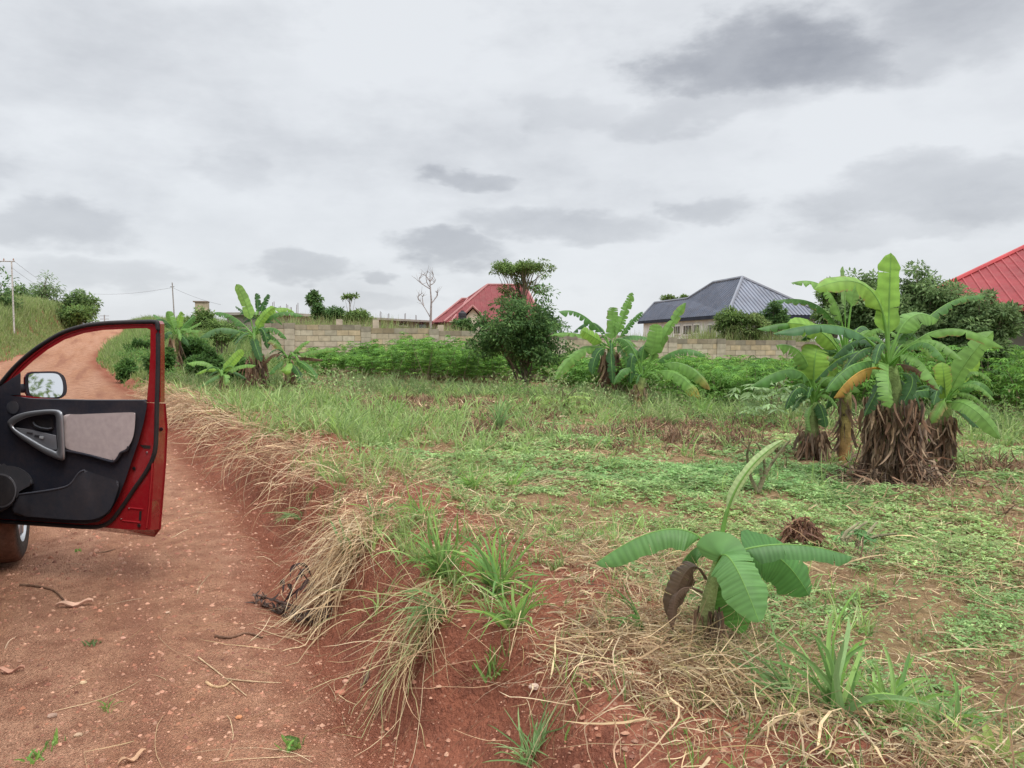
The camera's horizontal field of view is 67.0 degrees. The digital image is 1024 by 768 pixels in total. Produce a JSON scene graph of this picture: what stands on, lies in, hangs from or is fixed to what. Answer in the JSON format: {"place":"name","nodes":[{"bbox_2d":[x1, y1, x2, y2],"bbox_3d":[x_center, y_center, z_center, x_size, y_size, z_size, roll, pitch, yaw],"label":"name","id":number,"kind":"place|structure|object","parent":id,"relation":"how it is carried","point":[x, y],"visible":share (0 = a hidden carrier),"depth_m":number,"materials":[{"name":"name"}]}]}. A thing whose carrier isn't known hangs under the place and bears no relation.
{"place":"outdoors","nodes":[
{"label":"outdoors","id":0,"kind":"place"},
{"bbox_2d":[0,310,61,362],"bbox_3d":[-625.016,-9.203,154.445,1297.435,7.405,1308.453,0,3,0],"label":"verge","id":1,"kind":"structure","parent":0,"point":[27,339],"depth_m":47.24,"materials":[{"name":"green plant"}]},
{"bbox_2d":[0,258,14,332],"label":"utility pole","id":2,"kind":"object","parent":1,"relation":"on","point":[12,292],"visible":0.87,"depth_m":45.73,"materials":[{"name":"grey wood"}]},
{"bbox_2d":[0,266,23,313],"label":"tree","id":3,"kind":"object","parent":1,"relation":"on","point":[8,299],"visible":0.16,"depth_m":52.37,"materials":[{"name":"green plant"}]},
{"bbox_2d":[2,282,34,296],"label":"tree","id":4,"kind":"object","parent":1,"relation":"on","point":[20,290],"visible":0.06,"depth_m":71.12,"materials":[{"name":"green plant"}]},
{"bbox_2d":[24,269,65,307],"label":"tree","id":5,"kind":"object","parent":1,"relation":"on","point":[41,292],"visible":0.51,"depth_m":73.33,"materials":[{"name":"green plant"}]},
{"bbox_2d":[55,303,100,327],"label":"shrub","id":6,"kind":"object","parent":1,"relation":"on","point":[76,315],"visible":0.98,"depth_m":69.22,"materials":[{"name":"green plant"}]},
{"bbox_2d":[61,288,103,324],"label":"tree","id":7,"kind":"object","parent":1,"relation":"on","point":[76,297],"visible":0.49,"depth_m":75.05,"materials":[{"name":"green plant"}]},
{"bbox_2d":[0,329,410,767],"bbox_3d":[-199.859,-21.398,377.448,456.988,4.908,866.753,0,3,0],"label":"road","id":8,"kind":"structure","parent":0,"point":[72,360],"depth_m":3.76,"materials":[{"name":"soil"}]},
{"bbox_2d":[0,664,24,673],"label":"dry leaf","id":9,"kind":"object","parent":8,"relation":"on","point":[5,669],"visible":1,"depth_m":3.49,"materials":[{"name":"plant"}]},
{"bbox_2d":[15,746,46,764],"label":"grass clump","id":10,"kind":"object","parent":8,"relation":"on","point":[31,760],"visible":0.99,"depth_m":2.78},
{"bbox_2d":[19,584,64,600],"bbox_3d":[-2.752,1.226,4.571,0.561,0.031,0.066,2,4,35],"label":"stick","id":11,"kind":"object","parent":8,"relation":"on","point":[44,587],"visible":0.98,"depth_m":4.64,"materials":[{"name":"wood"}]},
{"bbox_2d":[45,727,65,751],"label":"grass clump","id":12,"kind":"object","parent":8,"relation":"on","point":[55,741],"visible":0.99,"depth_m":2.89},
{"bbox_2d":[55,598,92,606],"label":"dry leaf","id":13,"kind":"object","parent":8,"relation":"on","point":[71,604],"visible":1,"depth_m":4.30,"materials":[{"name":"plant"}]},
{"bbox_2d":[0,319,167,563],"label":"parked car","id":14,"kind":"object","parent":8,"relation":"on","point":[99,465],"visible":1,"depth_m":4.57,"materials":[{"name":"paint"}]},
{"bbox_2d":[81,639,100,646],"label":"grass clump","id":15,"kind":"object","parent":8,"relation":"on","point":[89,644],"visible":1,"depth_m":3.75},
{"bbox_2d":[97,696,123,712],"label":"grass clump","id":16,"kind":"object","parent":8,"relation":"on","point":[108,705],"visible":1,"depth_m":3.14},
{"bbox_2d":[118,748,146,764],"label":"dry leaf","id":17,"kind":"object","parent":8,"relation":"on","point":[137,755],"visible":1,"depth_m":2.77,"materials":[{"name":"plant"}]},
{"bbox_2d":[205,680,231,687],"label":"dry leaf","id":18,"kind":"object","parent":8,"relation":"on","point":[212,685],"visible":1,"depth_m":3.34,"materials":[{"name":"beige plant"}]},
{"bbox_2d":[198,657,246,695],"bbox_3d":[-1.295,1.297,3.446,0.007,0.009,0.522,-3,5,-43],"label":"stick","id":19,"kind":"object","parent":8,"relation":"on","point":[220,674],"visible":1,"depth_m":3.46,"materials":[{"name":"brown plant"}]},
{"bbox_2d":[214,632,262,638],"bbox_3d":[-1.370,1.263,3.890,0.244,0.016,0.066,0,3,-4],"label":"stick","id":20,"kind":"object","parent":8,"relation":"on","point":[230,637],"visible":1,"depth_m":3.87,"materials":[{"name":"wood"}]},
{"bbox_2d":[227,678,281,682],"bbox_3d":[-1.131,1.301,3.389,0.251,0.009,0.013,0,3,7],"label":"stick","id":21,"kind":"object","parent":8,"relation":"on","point":[252,681],"visible":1,"depth_m":3.39,"materials":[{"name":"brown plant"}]},
{"bbox_2d":[245,563,333,623],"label":"dead weed","id":22,"kind":"object","parent":8,"relation":"on","point":[277,610],"visible":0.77,"depth_m":4.31,"materials":[{"name":"brown plant"}]},
{"bbox_2d":[274,734,307,752],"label":"grass clump","id":23,"kind":"object","parent":8,"relation":"on","point":[294,741],"visible":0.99,"depth_m":2.83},
{"bbox_2d":[335,689,345,695],"bbox_3d":[-0.760,1.365,3.420,0.052,0.030,0.044,0,3,0],"label":"stone","id":24,"kind":"object","parent":8,"relation":"on","point":[340,692],"visible":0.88,"depth_m":3.41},
{"bbox_2d":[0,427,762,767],"bbox_3d":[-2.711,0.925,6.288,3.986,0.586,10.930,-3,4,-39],"label":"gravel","id":25,"kind":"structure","parent":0,"point":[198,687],"depth_m":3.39,"materials":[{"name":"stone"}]},
{"bbox_2d":[0,0,1023,339],"label":"sky","id":26,"kind":"structure","parent":0,"point":[284,150],"materials":[{"name":"grey"}]},
{"bbox_2d":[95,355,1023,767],"bbox_3d":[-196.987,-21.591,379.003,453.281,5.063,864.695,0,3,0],"label":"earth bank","id":27,"kind":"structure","parent":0,"point":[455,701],"depth_m":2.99,"materials":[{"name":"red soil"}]},
{"bbox_2d":[113,357,144,383],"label":"shrub","id":28,"kind":"object","parent":27,"relation":"on","point":[125,368],"visible":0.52,"depth_m":23.89,"materials":[{"name":"green plant"}]},
{"bbox_2d":[141,346,177,375],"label":"shrub","id":29,"kind":"object","parent":27,"relation":"on","point":[170,360],"visible":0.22,"depth_m":21.91,"materials":[{"name":"green plant"}]},
{"bbox_2d":[262,507,303,523],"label":"grass clump","id":30,"kind":"object","parent":27,"relation":"on","point":[289,515],"visible":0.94,"depth_m":5.86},
{"bbox_2d":[330,515,366,564],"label":"grass clump","id":31,"kind":"object","parent":27,"relation":"on","point":[336,532],"visible":0.44,"depth_m":4.35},
{"bbox_2d":[348,489,402,522],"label":"grass clump","id":32,"kind":"object","parent":27,"relation":"on","point":[370,509],"visible":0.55,"depth_m":4.56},
{"bbox_2d":[390,480,449,520],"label":"grass clump","id":33,"kind":"object","parent":27,"relation":"on","point":[415,509],"visible":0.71,"depth_m":4.44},
{"bbox_2d":[370,509,486,586],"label":"grass clump","id":34,"kind":"object","parent":27,"relation":"on","point":[434,562],"visible":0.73,"depth_m":3.53,"materials":[{"name":"plant"}]},
{"bbox_2d":[383,587,479,658],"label":"grass clump","id":35,"kind":"object","parent":27,"relation":"on","point":[438,617],"visible":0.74,"depth_m":3.21,"materials":[{"name":"plant"}]},
{"bbox_2d":[428,514,548,600],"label":"grass clump","id":36,"kind":"object","parent":27,"relation":"on","point":[487,566],"visible":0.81,"depth_m":3.31,"materials":[{"name":"plant"}]},
{"bbox_2d":[473,637,508,682],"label":"grass clump","id":37,"kind":"object","parent":27,"relation":"on","point":[493,663],"visible":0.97,"depth_m":2.90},
{"bbox_2d":[454,573,574,641],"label":"grass clump","id":38,"kind":"object","parent":27,"relation":"on","point":[513,615],"visible":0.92,"depth_m":2.98,"materials":[{"name":"plant"}]},
{"bbox_2d":[483,693,572,767],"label":"grass clump","id":39,"kind":"object","parent":27,"relation":"on","point":[536,735],"visible":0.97,"depth_m":2.44,"materials":[{"name":"plant"}]},
{"bbox_2d":[597,580,676,636],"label":"grass clump","id":40,"kind":"object","parent":27,"relation":"on","point":[634,616],"visible":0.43,"depth_m":2.86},
{"bbox_2d":[596,440,851,649],"bbox_3d":[0.776,0.621,2.737,0.841,0.834,0.489,-2,4,-29],"label":"banana plant","id":41,"kind":"object","parent":27,"relation":"on","point":[735,582],"visible":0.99,"depth_m":2.75,"materials":[{"name":"green plant"}]},
{"bbox_2d":[731,605,820,716],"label":"grass clump","id":42,"kind":"object","parent":27,"relation":"on","point":[763,675],"visible":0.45,"depth_m":2.36,"materials":[{"name":"plant"}]},
{"bbox_2d":[752,588,934,745],"bbox_3d":[0.922,0.800,2.220,0.477,0.385,0.437,0,3,0],"label":"grass clump","id":43,"kind":"object","parent":27,"relation":"on","point":[833,679],"visible":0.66,"depth_m":2.22,"materials":[{"name":"plant"}]},
{"bbox_2d":[846,643,959,720],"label":"grass clump","id":44,"kind":"object","parent":27,"relation":"on","point":[899,683],"visible":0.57,"depth_m":2.26,"materials":[{"name":"plant"}]},
{"bbox_2d":[939,711,1023,767],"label":"grass clump","id":45,"kind":"object","parent":27,"relation":"on","point":[990,733],"visible":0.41,"depth_m":2.05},
{"bbox_2d":[188,370,1023,746],"bbox_3d":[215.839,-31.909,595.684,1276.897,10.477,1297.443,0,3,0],"label":"ground","id":46,"kind":"structure","parent":0,"point":[902,604],"depth_m":4.16,"materials":[{"name":"plant"}]},
{"bbox_2d":[123,337,149,354],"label":"shrub","id":47,"kind":"object","parent":46,"relation":"on","point":[135,342],"visible":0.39,"depth_m":33.73,"materials":[{"name":"green plant"}]},
{"bbox_2d":[153,311,200,369],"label":"banana plant","id":48,"kind":"object","parent":46,"relation":"on","point":[172,322],"visible":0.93,"depth_m":24.92,"materials":[{"name":"green plant"}]},
{"bbox_2d":[171,333,210,362],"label":"shrub","id":49,"kind":"object","parent":46,"relation":"on","point":[197,345],"visible":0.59,"depth_m":25.74,"materials":[{"name":"green plant"}]},
{"bbox_2d":[183,305,218,333],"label":"shrub","id":50,"kind":"object","parent":46,"relation":"on","point":[203,314],"visible":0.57,"depth_m":43.42,"materials":[{"name":"green plant"}]},
{"bbox_2d":[193,301,209,311],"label":"block hut","id":51,"kind":"object","parent":46,"relation":"on","point":[205,304],"visible":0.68,"depth_m":47.41,"materials":[{"name":"concrete"}]},
{"bbox_2d":[182,346,224,377],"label":"shrub","id":52,"kind":"object","parent":46,"relation":"on","point":[216,360],"visible":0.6,"depth_m":21.84,"materials":[{"name":"green plant"}]},
{"bbox_2d":[200,318,241,353],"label":"shrub","id":53,"kind":"object","parent":46,"relation":"on","point":[220,337],"visible":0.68,"depth_m":32.79,"materials":[{"name":"green plant"}]},
{"bbox_2d":[188,349,255,394],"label":"banana plant","id":54,"kind":"object","parent":46,"relation":"on","point":[231,362],"visible":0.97,"depth_m":16.82,"materials":[{"name":"green plant"}]},
{"bbox_2d":[220,357,249,386],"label":"shrub","id":55,"kind":"object","parent":46,"relation":"on","point":[242,361],"visible":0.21,"depth_m":20.77,"materials":[{"name":"green plant"}]},
{"bbox_2d":[200,284,302,389],"bbox_3d":[-6.500,-1.135,19.568,2.361,2.760,1.285,0,3,0],"label":"banana plant","id":56,"kind":"object","parent":46,"relation":"on","point":[258,370],"visible":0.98,"depth_m":19.48,"materials":[{"name":"green plant"}]},
{"bbox_2d":[236,293,281,356],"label":"banana plant","id":57,"kind":"object","parent":46,"relation":"on","point":[259,308],"visible":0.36,"depth_m":28.89,"materials":[{"name":"green plant"}]},
{"bbox_2d":[264,339,335,388],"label":"banana plant","id":58,"kind":"object","parent":46,"relation":"on","point":[289,366],"visible":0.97,"depth_m":19.15,"materials":[{"name":"green plant"}]},
{"bbox_2d":[304,289,324,324],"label":"tree","id":59,"kind":"object","parent":46,"relation":"on","point":[313,295],"visible":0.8,"depth_m":43.56,"materials":[{"name":"green plant"}]},
{"bbox_2d":[309,302,324,324],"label":"shrub","id":60,"kind":"object","parent":46,"relation":"on","point":[315,308],"visible":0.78,"depth_m":41.55,"materials":[{"name":"green plant"}]},
{"bbox_2d":[222,302,437,331],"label":"unfinished building","id":61,"kind":"structure","parent":46,"relation":"on","point":[404,321],"depth_m":53.23,"materials":[{"name":"concrete"}]},
{"bbox_2d":[319,305,344,324],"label":"shrub","id":62,"kind":"object","parent":46,"relation":"on","point":[325,312],"visible":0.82,"depth_m":41.49,"materials":[{"name":"green plant"}]},
{"bbox_2d":[340,292,359,310],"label":"tree","id":63,"kind":"object","parent":46,"relation":"on","point":[349,296],"visible":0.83,"depth_m":43.74,"materials":[{"name":"green plant"}]},
{"bbox_2d":[341,307,375,325],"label":"shrub","id":64,"kind":"object","parent":46,"relation":"on","point":[356,313],"visible":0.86,"depth_m":41.37,"materials":[{"name":"green plant"}]},
{"bbox_2d":[384,393,411,410],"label":"grass clump","id":65,"kind":"object","parent":46,"relation":"on","point":[397,403],"visible":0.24,"depth_m":11.90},
{"bbox_2d":[412,266,441,328],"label":"bare tree","id":66,"kind":"object","parent":46,"relation":"on","point":[430,315],"visible":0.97,"depth_m":43.79,"materials":[{"name":"grey plant"}]},
{"bbox_2d":[0,291,884,421],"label":"tall grass","id":67,"kind":"structure","parent":46,"relation":"on","point":[30,312],"depth_m":38.77,"materials":[{"name":"plant"}]},
{"bbox_2d":[449,310,466,330],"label":"water tank","id":68,"kind":"object","parent":46,"relation":"on","point":[462,314],"visible":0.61,"depth_m":49.62,"materials":[{"name":"plastic"}]},
{"bbox_2d":[451,317,476,330],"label":"shrub","id":69,"kind":"object","parent":46,"relation":"on","point":[463,323],"visible":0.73,"depth_m":39.67,"materials":[{"name":"green plant"}]},
{"bbox_2d":[451,461,491,490],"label":"grass clump","id":70,"kind":"object","parent":46,"relation":"on","point":[471,479],"visible":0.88,"depth_m":5.77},
{"bbox_2d":[432,283,538,330],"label":"red roofed house","id":71,"kind":"structure","parent":46,"relation":"on","point":[478,300],"depth_m":63.58,"materials":[{"name":"paint"}]},
{"bbox_2d":[484,395,526,428],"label":"grass clump","id":72,"kind":"object","parent":46,"relation":"on","point":[498,420],"visible":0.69,"depth_m":10.49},
{"bbox_2d":[498,461,528,488],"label":"grass clump","id":73,"kind":"object","parent":46,"relation":"on","point":[508,482],"visible":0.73,"depth_m":6.07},
{"bbox_2d":[8,371,1023,767],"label":"dry straw","id":74,"kind":"object","parent":46,"relation":"on","point":[704,669],"visible":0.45,"depth_m":3.13,"materials":[{"name":"plant"}]},
{"bbox_2d":[461,283,579,385],"bbox_3d":[0.284,-1.509,24.860,3.791,3.418,3.676,0,3,0],"label":"shrub","id":75,"kind":"object","parent":46,"relation":"on","point":[523,339],"visible":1,"depth_m":24.13,"materials":[{"name":"green plant"}]},
{"bbox_2d":[489,257,556,312],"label":"tree","id":76,"kind":"object","parent":46,"relation":"on","point":[523,269],"visible":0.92,"depth_m":45.47,"materials":[{"name":"green plant"}]},
{"bbox_2d":[97,322,1023,487],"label":"undergrowth","id":77,"kind":"object","parent":46,"relation":"on","point":[351,385],"visible":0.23,"depth_m":15.38,"materials":[{"name":"green plant"}]},
{"bbox_2d":[536,388,591,413],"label":"cassava plant","id":78,"kind":"object","parent":46,"relation":"on","point":[570,396],"visible":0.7,"depth_m":13.68,"materials":[{"name":"green plant"}]},
{"bbox_2d":[261,319,890,379],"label":"block wall","id":79,"kind":"structure","parent":46,"relation":"on","point":[328,336],"depth_m":31.78,"materials":[{"name":"concrete"}]},
{"bbox_2d":[168,389,1023,568],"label":"dead weeds","id":80,"kind":"object","parent":46,"relation":"on","point":[671,433],"visible":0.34,"depth_m":10.05,"materials":[{"name":"plant"}]},
{"bbox_2d":[550,293,646,394],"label":"banana plant","id":81,"kind":"object","parent":46,"relation":"on","point":[608,364],"visible":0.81,"depth_m":20.23,"materials":[{"name":"green plant"}]},
{"bbox_2d":[215,380,1023,767],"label":"ground cover","id":82,"kind":"object","parent":46,"relation":"on","point":[653,482],"visible":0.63,"depth_m":5.39,"materials":[{"name":"green plant"}]},
{"bbox_2d":[293,332,1023,417],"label":"cassava crop","id":83,"kind":"object","parent":46,"relation":"on","point":[430,359],"visible":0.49,"depth_m":21.61,"materials":[{"name":"green plant"}]},
{"bbox_2d":[614,303,709,408],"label":"banana plant","id":84,"kind":"object","parent":46,"relation":"on","point":[655,342],"visible":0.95,"depth_m":15.89,"materials":[{"name":"green plant"}]},
{"bbox_2d":[638,389,695,424],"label":"grass clump","id":85,"kind":"object","parent":46,"relation":"on","point":[667,417],"visible":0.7,"depth_m":11.68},
{"bbox_2d":[658,294,677,299],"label":"tree","id":86,"kind":"object","parent":46,"relation":"on","point":[667,297],"visible":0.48,"depth_m":74.31,"materials":[{"name":"green plant"}]},
{"bbox_2d":[689,390,727,418],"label":"grass clump","id":87,"kind":"object","parent":46,"relation":"on","point":[696,400],"visible":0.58,"depth_m":13.70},
{"bbox_2d":[638,276,816,341],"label":"grey roofed house","id":88,"kind":"structure","parent":46,"relation":"on","point":[705,304],"depth_m":41.70,"materials":[{"name":"paint"}]},
{"bbox_2d":[674,325,680,334],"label":"window","id":89,"kind":"structure","parent":88,"relation":"in","point":[678,327],"depth_m":45.93,"materials":[{"name":"glass"}]},
{"bbox_2d":[683,324,692,335],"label":"window","id":90,"kind":"structure","parent":88,"relation":"in","point":[686,327],"depth_m":44.21,"materials":[{"name":"glass"}]},
{"bbox_2d":[693,323,700,333],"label":"window","id":91,"kind":"structure","parent":88,"relation":"in","point":[694,325],"depth_m":42.61,"materials":[{"name":"glass"}]},
{"bbox_2d":[712,305,750,339],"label":"shrub","id":92,"kind":"object","parent":46,"relation":"on","point":[725,320],"visible":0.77,"depth_m":35.65,"materials":[{"name":"green plant"}]},
{"bbox_2d":[730,311,771,339],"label":"shrub","id":93,"kind":"object","parent":46,"relation":"on","point":[758,320],"visible":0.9,"depth_m":35.31,"materials":[{"name":"green plant"}]},
{"bbox_2d":[739,440,789,493],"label":"cassava plant","id":94,"kind":"object","parent":46,"relation":"on","point":[763,476],"visible":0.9,"depth_m":6.06,"materials":[{"name":"green plant"}]},
{"bbox_2d":[724,378,810,424],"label":"cassava plant","id":95,"kind":"object","parent":46,"relation":"on","point":[758,390],"visible":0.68,"depth_m":11.84,"materials":[{"name":"green plant"}]},
{"bbox_2d":[755,299,791,338],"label":"shrub","id":96,"kind":"object","parent":46,"relation":"on","point":[774,314],"visible":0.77,"depth_m":36.61,"materials":[{"name":"green plant"}]},
{"bbox_2d":[777,515,830,548],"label":"dead weed","id":97,"kind":"object","parent":46,"relation":"on","point":[809,532],"visible":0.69,"depth_m":4.47,"materials":[{"name":"plant"}]},
{"bbox_2d":[752,344,860,460],"bbox_3d":[3.115,0.233,8.236,1.479,1.317,0.681,0,3,-5],"label":"banana plant","id":98,"kind":"object","parent":46,"relation":"on","point":[814,364],"visible":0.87,"depth_m":8.13,"materials":[{"name":"green plant"}]},
{"bbox_2d":[758,267,895,463],"bbox_3d":[3.438,-0.165,8.170,1.463,2.162,1.011,-3,5,-40],"label":"banana plant","id":99,"kind":"object","parent":46,"relation":"on","point":[829,343],"visible":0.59,"depth_m":8.20,"materials":[{"name":"green plant"}]},
{"bbox_2d":[810,276,847,337],"bbox_3d":[9.952,-1.420,24.010,1.402,3.894,1.300,2,4,26],"label":"tree","id":100,"kind":"object","parent":46,"relation":"on","point":[836,297],"visible":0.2,"depth_m":23.83,"materials":[{"name":"green plant"}]},
{"bbox_2d":[818,267,900,403],"bbox_3d":[8.583,-1.098,18.925,2.338,3.557,1.626,0,3,0],"label":"tree","id":101,"kind":"object","parent":46,"relation":"on","point":[861,313],"visible":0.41,"depth_m":18.67,"materials":[{"name":"green plant"}]},
{"bbox_2d":[828,521,896,552],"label":"clump","id":102,"kind":"object","parent":46,"relation":"on","point":[867,537],"visible":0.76,"depth_m":4.56,"materials":[{"name":"green plant"}]},
{"bbox_2d":[773,253,1004,488],"bbox_3d":[3.329,-0.085,6.822,2.264,2.139,1.181,0,3,0],"label":"banana plant","id":103,"kind":"object","parent":46,"relation":"on","point":[891,427],"visible":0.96,"depth_m":6.71,"materials":[{"name":"green plant"}]},
{"bbox_2d":[789,447,1015,500],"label":"leaf litter","id":104,"kind":"object","parent":46,"relation":"on","point":[932,470],"visible":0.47,"depth_m":6.71,"materials":[{"name":"plant"}]},
{"bbox_2d":[864,259,978,409],"bbox_3d":[9.503,-1.112,18.017,2.333,3.639,2.183,0,3,0],"label":"tree","id":105,"kind":"object","parent":46,"relation":"on","point":[922,294],"visible":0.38,"depth_m":17.59,"materials":[{"name":"green plant"}]},
{"bbox_2d":[885,665,1002,746],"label":"grass clump","id":106,"kind":"object","parent":46,"relation":"on","point":[950,704],"visible":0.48,"depth_m":2.23,"materials":[{"name":"plant"}]},
{"bbox_2d":[915,331,999,471],"bbox_3d":[4.171,0.232,7.584,1.082,1.507,0.784,0,3,0],"label":"banana plant","id":107,"kind":"object","parent":46,"relation":"on","point":[953,379],"visible":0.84,"depth_m":7.48,"materials":[{"name":"green plant"}]},
{"bbox_2d":[937,245,1023,397],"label":"red roofed house","id":108,"kind":"structure","parent":46,"relation":"on","point":[1003,275],"depth_m":27.21,"materials":[{"name":"paint"}]},
{"bbox_2d":[941,288,1023,406],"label":"tree","id":109,"kind":"object","parent":46,"relation":"on","point":[998,318],"visible":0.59,"depth_m":16.65,"materials":[{"name":"green plant"}]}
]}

